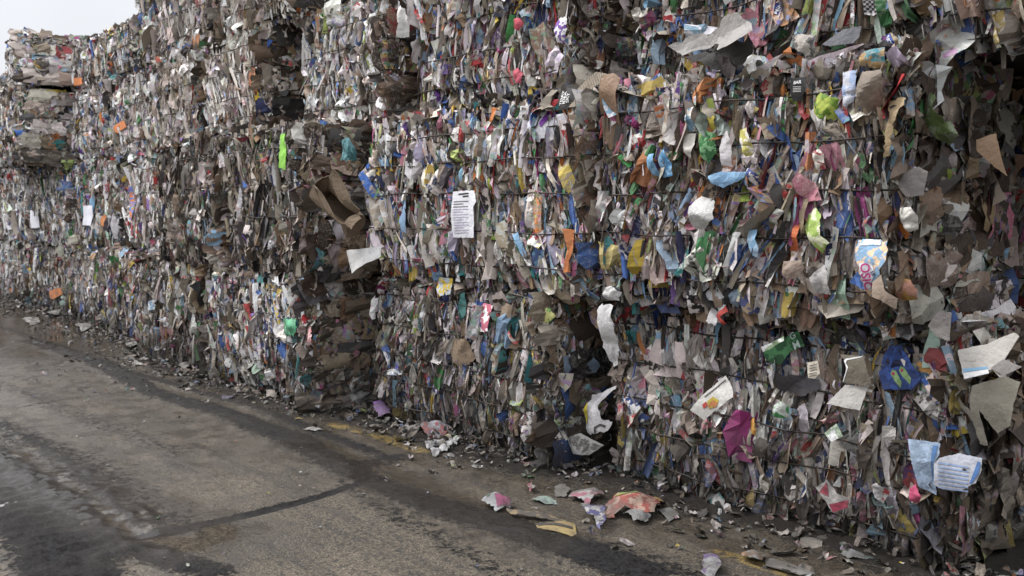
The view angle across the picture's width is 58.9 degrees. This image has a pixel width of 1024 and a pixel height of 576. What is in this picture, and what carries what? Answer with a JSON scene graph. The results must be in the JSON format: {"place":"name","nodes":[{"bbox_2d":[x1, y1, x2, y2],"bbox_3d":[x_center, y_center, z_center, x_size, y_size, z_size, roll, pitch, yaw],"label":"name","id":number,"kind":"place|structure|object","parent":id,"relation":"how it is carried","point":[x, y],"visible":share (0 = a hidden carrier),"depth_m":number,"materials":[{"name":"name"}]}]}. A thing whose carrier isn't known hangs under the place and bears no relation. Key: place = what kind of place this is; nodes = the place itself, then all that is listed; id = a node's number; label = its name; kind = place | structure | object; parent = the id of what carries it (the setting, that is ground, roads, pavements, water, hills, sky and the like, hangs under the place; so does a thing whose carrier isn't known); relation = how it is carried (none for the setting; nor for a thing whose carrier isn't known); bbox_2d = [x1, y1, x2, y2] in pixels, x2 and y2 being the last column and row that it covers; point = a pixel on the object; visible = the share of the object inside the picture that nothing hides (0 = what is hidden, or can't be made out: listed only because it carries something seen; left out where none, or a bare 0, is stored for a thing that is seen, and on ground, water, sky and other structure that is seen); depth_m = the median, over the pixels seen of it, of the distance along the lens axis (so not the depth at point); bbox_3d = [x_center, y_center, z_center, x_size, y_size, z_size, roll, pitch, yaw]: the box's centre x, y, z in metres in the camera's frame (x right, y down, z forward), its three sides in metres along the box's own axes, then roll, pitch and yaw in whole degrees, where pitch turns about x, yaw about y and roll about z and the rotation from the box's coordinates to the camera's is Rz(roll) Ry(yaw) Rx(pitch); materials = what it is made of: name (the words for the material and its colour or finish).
{"place":"outdoors","nodes":[
{"label":"outdoors","id":0,"kind":"place"},
{"bbox_2d":[0,0,137,73],"label":"sky","id":1,"kind":"structure","parent":0,"point":[61,17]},
{"bbox_2d":[0,296,1023,575],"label":"road","id":2,"kind":"structure","parent":0,"point":[76,506],"depth_m":4.77,"materials":[{"name":"asphalt"}]},
{"bbox_2d":[0,240,30,304],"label":"paper bale","id":3,"kind":"object","parent":2,"relation":"on","point":[14,276],"visible":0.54,"depth_m":15.18,"materials":[{"name":"paper"}]},
{"bbox_2d":[0,166,39,244],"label":"paper bale","id":4,"kind":"object","parent":3,"relation":"on","point":[15,205],"visible":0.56,"depth_m":14.56,"materials":[{"name":"paper"}]},
{"bbox_2d":[24,241,65,315],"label":"paper bale","id":5,"kind":"object","parent":2,"relation":"on","point":[45,262],"visible":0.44,"depth_m":13.80,"materials":[{"name":"paper"}]},
{"bbox_2d":[28,159,78,249],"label":"paper bale","id":6,"kind":"object","parent":5,"relation":"on","point":[53,199],"visible":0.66,"depth_m":12.95,"materials":[{"name":"paper"}]},
{"bbox_2d":[0,84,76,170],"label":"paper bale","id":7,"kind":"object","parent":6,"relation":"on","point":[36,128],"visible":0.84,"depth_m":12.37,"materials":[{"name":"paper"}]},
{"bbox_2d":[5,27,84,92],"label":"paper bale","id":8,"kind":"object","parent":7,"relation":"on","point":[34,59],"visible":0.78,"depth_m":12.28,"materials":[{"name":"paper"}]},
{"bbox_2d":[60,243,108,329],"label":"paper bale","id":9,"kind":"object","parent":2,"relation":"on","point":[81,288],"visible":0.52,"depth_m":12.28,"materials":[{"name":"paper"}]},
{"bbox_2d":[98,246,160,338],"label":"paper bale","id":10,"kind":"object","parent":2,"relation":"on","point":[117,268],"visible":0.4,"depth_m":10.83,"materials":[{"name":"paper"}]},
{"bbox_2d":[72,152,131,249],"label":"paper bale","id":11,"kind":"object","parent":10,"relation":"on","point":[100,185],"visible":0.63,"depth_m":11.48,"materials":[{"name":"paper"}]},
{"bbox_2d":[68,78,115,160],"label":"paper bale","id":12,"kind":"object","parent":11,"relation":"on","point":[91,118],"visible":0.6,"depth_m":11.71,"materials":[{"name":"paper"}]},
{"bbox_2d":[122,150,160,250],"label":"paper bale","id":13,"kind":"object","parent":10,"relation":"on","point":[141,193],"visible":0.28,"depth_m":10.49,"materials":[{"name":"paper"}]},
{"bbox_2d":[108,64,157,156],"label":"paper bale","id":14,"kind":"object","parent":13,"relation":"on","point":[131,105],"visible":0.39,"depth_m":10.57,"materials":[{"name":"paper"}]},
{"bbox_2d":[67,13,145,89],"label":"paper bale","id":15,"kind":"object","parent":14,"relation":"on","point":[107,53],"visible":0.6,"depth_m":11.27,"materials":[{"name":"paper"}]},
{"bbox_2d":[135,0,163,68],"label":"paper bale","id":16,"kind":"object","parent":14,"relation":"on","point":[149,46],"visible":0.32,"depth_m":9.93,"materials":[{"name":"paper"}]},
{"bbox_2d":[129,250,212,375],"bbox_3d":[-2.968,0.227,9.420,1.500,1.207,2.118,-4,7,-42],"label":"paper bale","id":17,"kind":"object","parent":2,"relation":"on","point":[177,291],"visible":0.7,"depth_m":8.90,"materials":[{"name":"paper"}]},
{"bbox_2d":[153,129,233,271],"bbox_3d":[-2.575,-0.847,8.802,1.498,1.331,1.747,-4,6,-41],"label":"paper bale","id":18,"kind":"object","parent":17,"relation":"on","point":[193,211],"visible":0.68,"depth_m":8.26,"materials":[{"name":"paper"}]},
{"bbox_2d":[147,37,211,150],"bbox_3d":[-2.973,-1.984,9.688,1.488,1.147,1.507,-4,7,-42],"label":"paper bale","id":19,"kind":"object","parent":18,"relation":"on","point":[177,96],"visible":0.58,"depth_m":9.21,"materials":[{"name":"paper"}]},
{"bbox_2d":[155,0,225,56],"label":"paper bale","id":20,"kind":"object","parent":19,"relation":"on","point":[181,22],"visible":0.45,"depth_m":9.14,"materials":[{"name":"paper"}]},
{"bbox_2d":[202,17,305,132],"bbox_3d":[-2.095,-1.889,8.709,1.517,1.111,1.385,-4,7,-42],"label":"paper bale","id":21,"kind":"object","parent":18,"relation":"on","point":[256,77],"visible":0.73,"depth_m":8.03,"materials":[{"name":"paper"}]},
{"bbox_2d":[219,0,349,40],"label":"paper bale","id":22,"kind":"object","parent":21,"relation":"on","point":[238,15],"visible":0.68,"depth_m":7.95,"materials":[{"name":"paper"}]},
{"bbox_2d":[203,262,381,412],"bbox_3d":[-1.682,0.335,7.910,1.521,1.228,2.086,-4,7,-41],"label":"paper bale","id":23,"kind":"object","parent":2,"relation":"on","point":[249,340],"visible":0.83,"depth_m":7.12,"materials":[{"name":"paper"}]},
{"bbox_2d":[218,113,381,282],"bbox_3d":[-1.532,-0.762,7.643,1.501,1.324,1.706,-4,6,-41],"label":"paper bale","id":24,"kind":"object","parent":23,"relation":"on","point":[279,217],"visible":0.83,"depth_m":6.95,"materials":[{"name":"paper"}]},
{"bbox_2d":[309,169,364,237],"bbox_3d":[-1.197,-0.581,6.315,0.237,0.426,0.307,-43,-3,-11],"label":"cardboard box","id":25,"kind":"object","parent":24,"relation":"attached to","point":[329,195],"visible":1,"depth_m":6.28,"materials":[{"name":"cardboard"}]},
{"bbox_2d":[340,137,356,160],"bbox_3d":[-1.140,-0.969,6.358,0.059,0.167,0.262,-3,6,-28],"label":"plastic film","id":26,"kind":"object","parent":24,"relation":"attached to","point":[349,151],"visible":1,"depth_m":6.33,"materials":[{"name":"plastic"}]},
{"bbox_2d":[297,0,418,125],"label":"paper bale","id":27,"kind":"object","parent":24,"relation":"on","point":[357,62],"visible":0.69,"depth_m":6.97,"materials":[{"name":"paper"}]},
{"bbox_2d":[396,5,409,38],"bbox_3d":[-0.772,-1.900,6.451,0.139,0.234,0.042,3,6,28],"label":"plastic film","id":28,"kind":"object","parent":27,"relation":"hanging from","point":[403,30],"visible":0.99,"depth_m":6.45,"materials":[{"name":"plastic"}]},
{"bbox_2d":[347,247,380,272],"bbox_3d":[-1.058,-0.196,6.335,0.077,0.198,0.478,-4,7,-42],"label":"paper board","id":29,"kind":"object","parent":24,"relation":"attached to","point":[357,258],"visible":1,"depth_m":6.31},
{"bbox_2d":[421,420,450,438],"bbox_3d":[-0.519,0.956,6.226,0.214,0.081,0.374,1,5,11],"label":"plastic bag","id":30,"kind":"object","parent":2,"relation":"on","point":[438,425],"visible":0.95,"depth_m":6.18,"materials":[{"name":"plastic"}]},
{"bbox_2d":[369,273,617,467],"bbox_3d":[0.028,0.474,6.449,1.534,1.226,2.165,-4,6,-41],"label":"paper bale","id":31,"kind":"object","parent":2,"relation":"on","point":[553,376],"visible":0.77,"depth_m":5.69,"materials":[{"name":"paper"}]},
{"bbox_2d":[436,277,452,295],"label":"carton","id":32,"kind":"object","parent":31,"relation":"on","point":[445,283],"visible":1,"depth_m":6.06,"materials":[{"name":"cardboard"}]},
{"bbox_2d":[451,338,474,367],"bbox_3d":[-0.330,0.424,5.953,0.044,0.208,0.256,-4,6,-40],"label":"kraft flap","id":33,"kind":"object","parent":31,"relation":"attached to","point":[461,348],"visible":1,"depth_m":5.93,"materials":[{"name":"cardboard"}]},
{"bbox_2d":[472,303,492,331],"bbox_3d":[-0.193,0.194,5.769,0.057,0.199,0.230,-3,6,-33],"label":"carton","id":34,"kind":"object","parent":31,"relation":"on","point":[485,316],"visible":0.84,"depth_m":5.72,"materials":[{"name":"paper"}]},
{"bbox_2d":[358,82,617,306],"bbox_3d":[0.159,-0.615,6.179,1.495,1.312,2.486,-4,6,-41],"label":"paper bale","id":35,"kind":"object","parent":31,"relation":"on","point":[535,219],"visible":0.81,"depth_m":5.58,"materials":[{"name":"paper"}]},
{"bbox_2d":[451,190,475,237],"bbox_3d":[-0.305,-0.464,5.702,0.018,0.298,0.237,-5,7,-43],"label":"document","id":36,"kind":"object","parent":35,"relation":"attached to","point":[462,214],"visible":1,"depth_m":5.70,"materials":[{"name":"paper"}]},
{"bbox_2d":[406,0,641,110],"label":"paper bale","id":37,"kind":"object","parent":35,"relation":"on","point":[464,52],"visible":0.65,"depth_m":5.67,"materials":[{"name":"paper"}]},
{"bbox_2d":[554,17,566,43],"bbox_3d":[0.286,-1.503,5.285,0.035,0.155,0.093,-3,6,-34],"label":"plastic bottle","id":38,"kind":"object","parent":37,"relation":"on","point":[560,29],"visible":1,"depth_m":5.28,"materials":[{"name":"plastic"}]},
{"bbox_2d":[527,111,567,153],"bbox_3d":[0.207,-0.902,5.198,0.060,0.276,0.372,-4,7,-42],"label":"plastic film","id":39,"kind":"object","parent":35,"relation":"attached to","point":[540,129],"visible":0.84,"depth_m":5.19,"materials":[{"name":"plastic"}]},
{"bbox_2d":[556,84,574,110],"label":"carton","id":40,"kind":"object","parent":35,"relation":"on","point":[566,99],"visible":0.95,"depth_m":5.08,"materials":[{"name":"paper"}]},
{"bbox_2d":[569,72,606,107],"bbox_3d":[0.414,-1.090,4.970,0.250,0.189,0.064,3,6,35],"label":"cardboard sheet","id":41,"kind":"object","parent":35,"relation":"on","point":[592,81],"visible":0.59,"depth_m":4.97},
{"bbox_2d":[568,433,603,454],"bbox_3d":[0.414,0.913,5.302,0.262,0.131,0.054,4,6,39],"label":"paper board","id":42,"kind":"object","parent":31,"relation":"attached to","point":[580,444],"visible":1,"depth_m":5.29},
{"bbox_2d":[482,492,512,510],"bbox_3d":[-0.096,1.088,4.693,0.151,0.055,0.240,-4,7,-42],"label":"plastic wrapper","id":43,"kind":"object","parent":2,"relation":"on","point":[497,501],"visible":1,"depth_m":4.64,"materials":[{"name":"plastic"}]},
{"bbox_2d":[0,294,1023,575],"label":"litter","id":44,"kind":"object","parent":2,"relation":"on","point":[976,568],"visible":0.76,"depth_m":5.64,"materials":[{"name":"paper"}]},
{"bbox_2d":[506,508,568,521],"bbox_3d":[0.119,1.126,4.468,0.380,0.028,0.098,2,5,27],"label":"paper strip","id":45,"kind":"object","parent":2,"relation":"on","point":[532,514],"visible":1,"depth_m":4.47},
{"bbox_2d":[535,521,576,535],"bbox_3d":[0.198,1.141,4.317,0.221,0.028,0.177,0,5,4],"label":"carton","id":46,"kind":"object","parent":2,"relation":"on","point":[566,528],"visible":1,"depth_m":4.31,"materials":[{"name":"cardboard"}]},
{"bbox_2d":[569,487,603,503],"bbox_3d":[0.413,1.092,4.814,0.225,0.050,0.202,-4,7,-42],"label":"paper scrap","id":47,"kind":"object","parent":2,"relation":"on","point":[586,495],"visible":0.95,"depth_m":4.78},
{"bbox_2d":[581,503,605,528],"bbox_3d":[0.408,1.103,4.456,0.120,0.073,0.362,-1,5,-16],"label":"plastic wrapper","id":48,"kind":"object","parent":2,"relation":"on","point":[598,511],"visible":1,"depth_m":4.40,"materials":[{"name":"plastic"}]},
{"bbox_2d":[605,491,664,518],"bbox_3d":[0.649,1.092,4.611,0.408,0.086,0.247,-2,5,-21],"label":"plastic wrapper","id":49,"kind":"object","parent":2,"relation":"on","point":[645,503],"visible":1,"depth_m":4.57,"materials":[{"name":"plastic"}]},
{"bbox_2d":[701,553,721,575],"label":"paper scrap","id":50,"kind":"object","parent":2,"relation":"on","point":[711,563],"visible":1,"depth_m":3.83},
{"bbox_2d":[765,558,815,575],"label":"paper strip","id":51,"kind":"object","parent":2,"relation":"on","point":[777,564],"visible":1,"depth_m":3.86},
{"bbox_2d":[606,299,1023,569],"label":"paper bale","id":52,"kind":"object","parent":2,"relation":"on","point":[777,466],"visible":0.73,"depth_m":4.25,"materials":[{"name":"paper"}]},
{"bbox_2d":[582,386,615,434],"bbox_3d":[0.512,0.710,5.235,0.222,0.309,0.074,5,7,43],"label":"plastic film","id":53,"kind":"object","parent":52,"relation":"attached to","point":[595,423],"visible":1,"depth_m":5.23,"materials":[{"name":"plastic"}]},
{"bbox_2d":[690,376,732,419],"bbox_3d":[0.991,0.545,4.500,0.018,0.240,0.252,-4,7,-42],"label":"label card","id":54,"kind":"object","parent":52,"relation":"attached to","point":[715,397],"visible":1,"depth_m":4.49,"materials":[{"name":"paper"}]},
{"bbox_2d":[773,401,789,418],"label":"carton","id":55,"kind":"object","parent":52,"relation":"on","point":[780,409],"visible":1,"depth_m":4.22,"materials":[{"name":"cardboard"}]},
{"bbox_2d":[763,331,804,364],"bbox_3d":[1.306,0.285,4.350,0.217,0.173,0.028,5,7,44],"label":"carton","id":56,"kind":"object","parent":52,"relation":"on","point":[779,352],"visible":0.94,"depth_m":4.35,"materials":[{"name":"cardboard"}]},
{"bbox_2d":[774,373,820,396],"bbox_3d":[1.355,0.462,4.300,0.040,0.104,0.250,-4,7,-42],"label":"rubber sheet","id":57,"kind":"object","parent":52,"relation":"on","point":[801,386],"visible":0.98,"depth_m":4.30,"materials":[{"name":"rubber"}]},
{"bbox_2d":[593,32,1023,339],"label":"paper bale","id":58,"kind":"object","parent":52,"relation":"on","point":[957,251],"visible":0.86,"depth_m":4.12,"materials":[{"name":"paper"}]},
{"bbox_2d":[597,303,619,366],"bbox_3d":[0.532,0.258,4.912,0.128,0.361,0.140,-4,7,-42],"label":"paper sack","id":59,"kind":"object","parent":58,"relation":"attached to","point":[609,338],"visible":1,"depth_m":4.88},
{"bbox_2d":[599,73,620,125],"bbox_3d":[0.518,-0.992,4.797,0.078,0.278,0.147,-4,7,-42],"label":"cardboard piece","id":60,"kind":"object","parent":58,"relation":"on","point":[609,84],"visible":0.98,"depth_m":4.77,"materials":[{"name":"cardboard"}]},
{"bbox_2d":[658,149,672,177],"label":"carton","id":61,"kind":"object","parent":58,"relation":"on","point":[667,171],"visible":1,"depth_m":4.50,"materials":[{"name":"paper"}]},
{"bbox_2d":[683,133,695,158],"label":"carton","id":62,"kind":"object","parent":58,"relation":"attached to","point":[688,142],"visible":1,"depth_m":4.39,"materials":[{"name":"paper"}]},
{"bbox_2d":[688,196,714,230],"bbox_3d":[0.914,-0.350,4.371,0.094,0.219,0.152,-2,5,-20],"label":"paper scrap","id":63,"kind":"object","parent":58,"relation":"attached to","point":[700,211],"visible":0.93,"depth_m":4.36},
{"bbox_2d":[699,131,716,162],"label":"carton","id":64,"kind":"object","parent":58,"relation":"on","point":[707,148],"visible":0.96,"depth_m":4.31,"materials":[{"name":"paper"}]},
{"bbox_2d":[668,12,751,55],"bbox_3d":[0.956,-1.187,4.232,0.118,0.164,0.542,-3,6,-32],"label":"paper sheet","id":65,"kind":"object","parent":58,"relation":"on","point":[734,26],"visible":1,"depth_m":4.24,"materials":[{"name":"paper"}]},
{"bbox_2d":[682,37,752,71],"bbox_3d":[0.987,-1.092,4.326,0.070,0.144,0.460,-3,6,-34],"label":"rubber sheet","id":66,"kind":"object","parent":58,"relation":"on","point":[736,52],"visible":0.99,"depth_m":4.27,"materials":[{"name":"rubber"}]},
{"bbox_2d":[719,131,732,165],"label":"carton","id":67,"kind":"object","parent":58,"relation":"on","point":[725,150],"visible":1,"depth_m":4.24,"materials":[{"name":"paper"}]},
{"bbox_2d":[708,171,745,187],"bbox_3d":[1.005,-0.507,4.238,0.202,0.078,0.026,4,6,41],"label":"paper scrap","id":68,"kind":"object","parent":58,"relation":"attached to","point":[722,179],"visible":1,"depth_m":4.24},
{"bbox_2d":[740,128,753,156],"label":"carton","id":69,"kind":"object","parent":58,"relation":"attached to","point":[746,145],"visible":1,"depth_m":4.15,"materials":[{"name":"paper"}]},
{"bbox_2d":[747,229,758,257],"bbox_3d":[1.105,-0.203,4.146,0.027,0.132,0.100,-2,5,-22],"label":"paper scrap","id":70,"kind":"object","parent":58,"relation":"attached to","point":[752,245],"visible":1,"depth_m":4.15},
{"bbox_2d":[782,260,804,279],"bbox_3d":[1.238,-0.081,4.027,0.048,0.090,0.111,-4,7,-42],"label":"paper scrap","id":71,"kind":"object","parent":58,"relation":"attached to","point":[791,269],"visible":1,"depth_m":4.01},
{"bbox_2d":[790,77,806,101],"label":"carton","id":72,"kind":"object","parent":58,"relation":"hanging from","point":[797,88],"visible":1,"depth_m":3.96,"materials":[{"name":"cardboard"}]},
{"bbox_2d":[792,34,815,59],"bbox_3d":[1.286,-1.034,3.999,0.098,0.190,0.082,1,5,14],"label":"plastic sack","id":73,"kind":"object","parent":58,"relation":"hanging from","point":[804,44],"visible":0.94,"depth_m":3.98,"materials":[{"name":"plastic"}]},
{"bbox_2d":[792,171,820,201],"bbox_3d":[1.283,-0.440,3.932,0.131,0.133,0.038,3,6,34],"label":"carton","id":74,"kind":"object","parent":58,"relation":"on","point":[805,187],"visible":1,"depth_m":3.93,"materials":[{"name":"paper"}]},
{"bbox_2d":[805,207,828,253],"bbox_3d":[1.322,-0.249,3.927,0.049,0.201,0.142,-2,5,-20],"label":"carton","id":75,"kind":"object","parent":58,"relation":"on","point":[815,238],"visible":1,"depth_m":3.92,"materials":[{"name":"paper"}]},
{"bbox_2d":[809,265,830,294],"bbox_3d":[1.335,-0.038,3.920,0.038,0.129,0.097,-4,7,-42],"label":"paper scrap","id":76,"kind":"object","parent":58,"relation":"attached to","point":[818,279],"visible":1,"depth_m":3.92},
{"bbox_2d":[814,93,838,120],"bbox_3d":[1.346,-0.782,3.883,0.046,0.136,0.130,-3,6,-33],"label":"carton","id":77,"kind":"object","parent":58,"relation":"on","point":[826,106],"visible":1,"depth_m":3.87,"materials":[{"name":"paper"}]},
{"bbox_2d":[631,0,1023,77],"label":"paper bale","id":78,"kind":"object","parent":58,"relation":"on","point":[987,31],"visible":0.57,"depth_m":4.09,"materials":[{"name":"paper"}]},
{"bbox_2d":[768,0,798,25],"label":"carton","id":79,"kind":"object","parent":78,"relation":"on","point":[788,12],"visible":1,"depth_m":4.26,"materials":[{"name":"cardboard"}]},
{"bbox_2d":[817,303,864,318],"bbox_3d":[1.421,0.099,3.935,0.227,0.075,0.038,5,7,44],"label":"kraft flap","id":80,"kind":"object","parent":58,"relation":"on","point":[833,310],"visible":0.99,"depth_m":3.93,"materials":[{"name":"cardboard"}]},
{"bbox_2d":[822,26,861,46],"bbox_3d":[1.389,-1.063,3.837,0.167,0.073,0.032,4,6,41],"label":"folder","id":81,"kind":"object","parent":58,"relation":"on","point":[848,36],"visible":1,"depth_m":3.82,"materials":[{"name":"paper"}]},
{"bbox_2d":[842,69,856,108],"bbox_3d":[1.402,-0.827,3.776,0.031,0.164,0.076,-3,6,-34],"label":"plastic film","id":82,"kind":"object","parent":58,"relation":"attached to","point":[849,87],"visible":1,"depth_m":3.77,"materials":[{"name":"plastic"}]},
{"bbox_2d":[856,70,883,114],"bbox_3d":[1.468,-0.803,3.710,0.086,0.180,0.121,-4,7,-42],"label":"paper sack","id":83,"kind":"object","parent":58,"relation":"on","point":[869,94],"visible":1,"depth_m":3.69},
{"bbox_2d":[855,239,887,295],"bbox_3d":[1.466,-0.080,3.705,0.065,0.238,0.135,-4,7,-42],"label":"plastic bag","id":84,"kind":"object","parent":58,"relation":"on","point":[870,255],"visible":0.99,"depth_m":3.70,"materials":[{"name":"plastic"}]},
{"bbox_2d":[859,47,885,68],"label":"carton","id":85,"kind":"object","parent":58,"relation":"on","point":[874,58],"visible":1,"depth_m":3.71,"materials":[{"name":"cardboard"}]},
{"bbox_2d":[872,275,897,308],"bbox_3d":[1.495,0.015,3.637,0.020,0.137,0.110,-4,7,-42],"label":"cardboard sheet","id":86,"kind":"object","parent":58,"relation":"attached to","point":[879,292],"visible":1,"depth_m":3.64,"materials":[{"name":"cardboard"}]},
{"bbox_2d":[883,97,905,157],"bbox_3d":[1.529,-0.643,3.641,0.034,0.234,0.119,-1,5,-10],"label":"paper strip","id":87,"kind":"object","parent":58,"relation":"attached to","point":[895,105],"visible":1,"depth_m":3.64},
{"bbox_2d":[894,279,917,300],"bbox_3d":[1.582,0.008,3.653,0.097,0.092,0.043,3,6,34],"label":"paper scrap","id":88,"kind":"object","parent":58,"relation":"on","point":[907,291],"visible":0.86,"depth_m":3.64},
{"bbox_2d":[899,207,918,231],"bbox_3d":[1.583,-0.272,3.620,0.033,0.102,0.076,-4,7,-42],"label":"paper scrap","id":89,"kind":"object","parent":58,"relation":"hanging from","point":[908,216],"visible":1,"depth_m":3.61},
{"bbox_2d":[898,167,927,196],"bbox_3d":[1.608,-0.426,3.640,0.014,0.122,0.119,-4,7,-42],"label":"paper board","id":90,"kind":"object","parent":58,"relation":"attached to","point":[912,182],"visible":1,"depth_m":3.63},
{"bbox_2d":[924,92,958,145],"bbox_3d":[1.728,-0.700,3.725,0.084,0.235,0.231,-4,7,-42],"label":"plastic film","id":91,"kind":"object","parent":58,"relation":"attached to","point":[938,127],"visible":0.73,"depth_m":3.70,"materials":[{"name":"plastic"}]},
{"bbox_2d":[976,134,1006,175],"bbox_3d":[1.952,-0.541,3.693,0.011,0.172,0.124,-5,7,-45],"label":"kraft flap","id":92,"kind":"object","parent":58,"relation":"attached to","point":[987,149],"visible":1,"depth_m":3.69,"materials":[{"name":"cardboard"}]},
{"bbox_2d":[816,480,849,512],"bbox_3d":[1.431,0.932,4.063,0.022,0.145,0.177,-4,6,-37],"label":"carton","id":93,"kind":"object","parent":52,"relation":"on","point":[834,500],"visible":1,"depth_m":4.05,"materials":[{"name":"cardboard"}]},
{"bbox_2d":[827,385,868,409],"bbox_3d":[1.467,0.472,3.973,0.021,0.108,0.186,-4,7,-42],"label":"paper board","id":94,"kind":"object","parent":52,"relation":"attached to","point":[849,396],"visible":1,"depth_m":3.96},
{"bbox_2d":[840,354,872,385],"bbox_3d":[1.486,0.354,3.919,0.021,0.132,0.150,-4,7,-42],"label":"cardboard sheet","id":95,"kind":"object","parent":52,"relation":"attached to","point":[856,372],"visible":1,"depth_m":3.91,"materials":[{"name":"cardboard"}]},
{"bbox_2d":[871,483,889,502],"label":"carton","id":96,"kind":"object","parent":52,"relation":"attached to","point":[880,493],"visible":1,"depth_m":3.90,"materials":[{"name":"cardboard"}]},
{"bbox_2d":[879,345,922,389],"bbox_3d":[1.680,0.348,3.932,0.045,0.201,0.208,-4,6,-36],"label":"plastic bag","id":97,"kind":"object","parent":52,"relation":"on","point":[907,376],"visible":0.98,"depth_m":3.93,"materials":[{"name":"plastic"}]},
{"bbox_2d":[908,439,939,494],"bbox_3d":[1.710,0.742,3.767,0.035,0.228,0.132,-5,7,-45],"label":"printed sheet","id":98,"kind":"object","parent":52,"relation":"attached to","point":[924,455],"visible":1,"depth_m":3.76,"materials":[{"name":"paper"}]},
{"bbox_2d":[928,311,951,340],"bbox_3d":[1.734,0.152,3.680,0.013,0.123,0.094,-5,7,-44],"label":"carton","id":99,"kind":"object","parent":52,"relation":"attached to","point":[939,325],"visible":1,"depth_m":3.67,"materials":[{"name":"cardboard"}]},
{"bbox_2d":[934,453,981,491],"bbox_3d":[1.791,0.745,3.650,0.012,0.162,0.188,-4,6,-39],"label":"printed sheet","id":100,"kind":"object","parent":52,"relation":"attached to","point":[958,472],"visible":1,"depth_m":3.65,"materials":[{"name":"paper"}]},
{"bbox_2d":[958,333,1019,378],"bbox_3d":[1.856,0.268,3.547,0.218,0.200,0.043,4,6,40],"label":"paper board","id":101,"kind":"object","parent":52,"relation":"attached to","point":[979,360],"visible":0.97,"depth_m":3.55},
{"bbox_2d":[970,377,1019,445],"bbox_3d":[1.929,0.499,3.633,0.057,0.298,0.176,-3,6,-31],"label":"paper sack","id":102,"kind":"object","parent":52,"relation":"on","point":[992,401],"visible":1,"depth_m":3.61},
{"bbox_2d":[991,359,1021,375],"bbox_3d":[1.853,0.299,3.401,0.025,0.059,0.107,-4,7,-42],"label":"paper board","id":103,"kind":"object","parent":52,"relation":"attached to","point":[1003,367],"visible":1,"depth_m":3.40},
{"bbox_2d":[1016,295,1023,311],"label":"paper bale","id":104,"kind":"object","parent":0,"point":[1020,302],"depth_m":4.72,"materials":[{"name":"paper"}]},
{"bbox_2d":[1013,76,1023,305],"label":"paper bale","id":105,"kind":"object","parent":104,"relation":"on","point":[1019,199],"visible":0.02,"depth_m":4.63,"materials":[{"name":"paper"}]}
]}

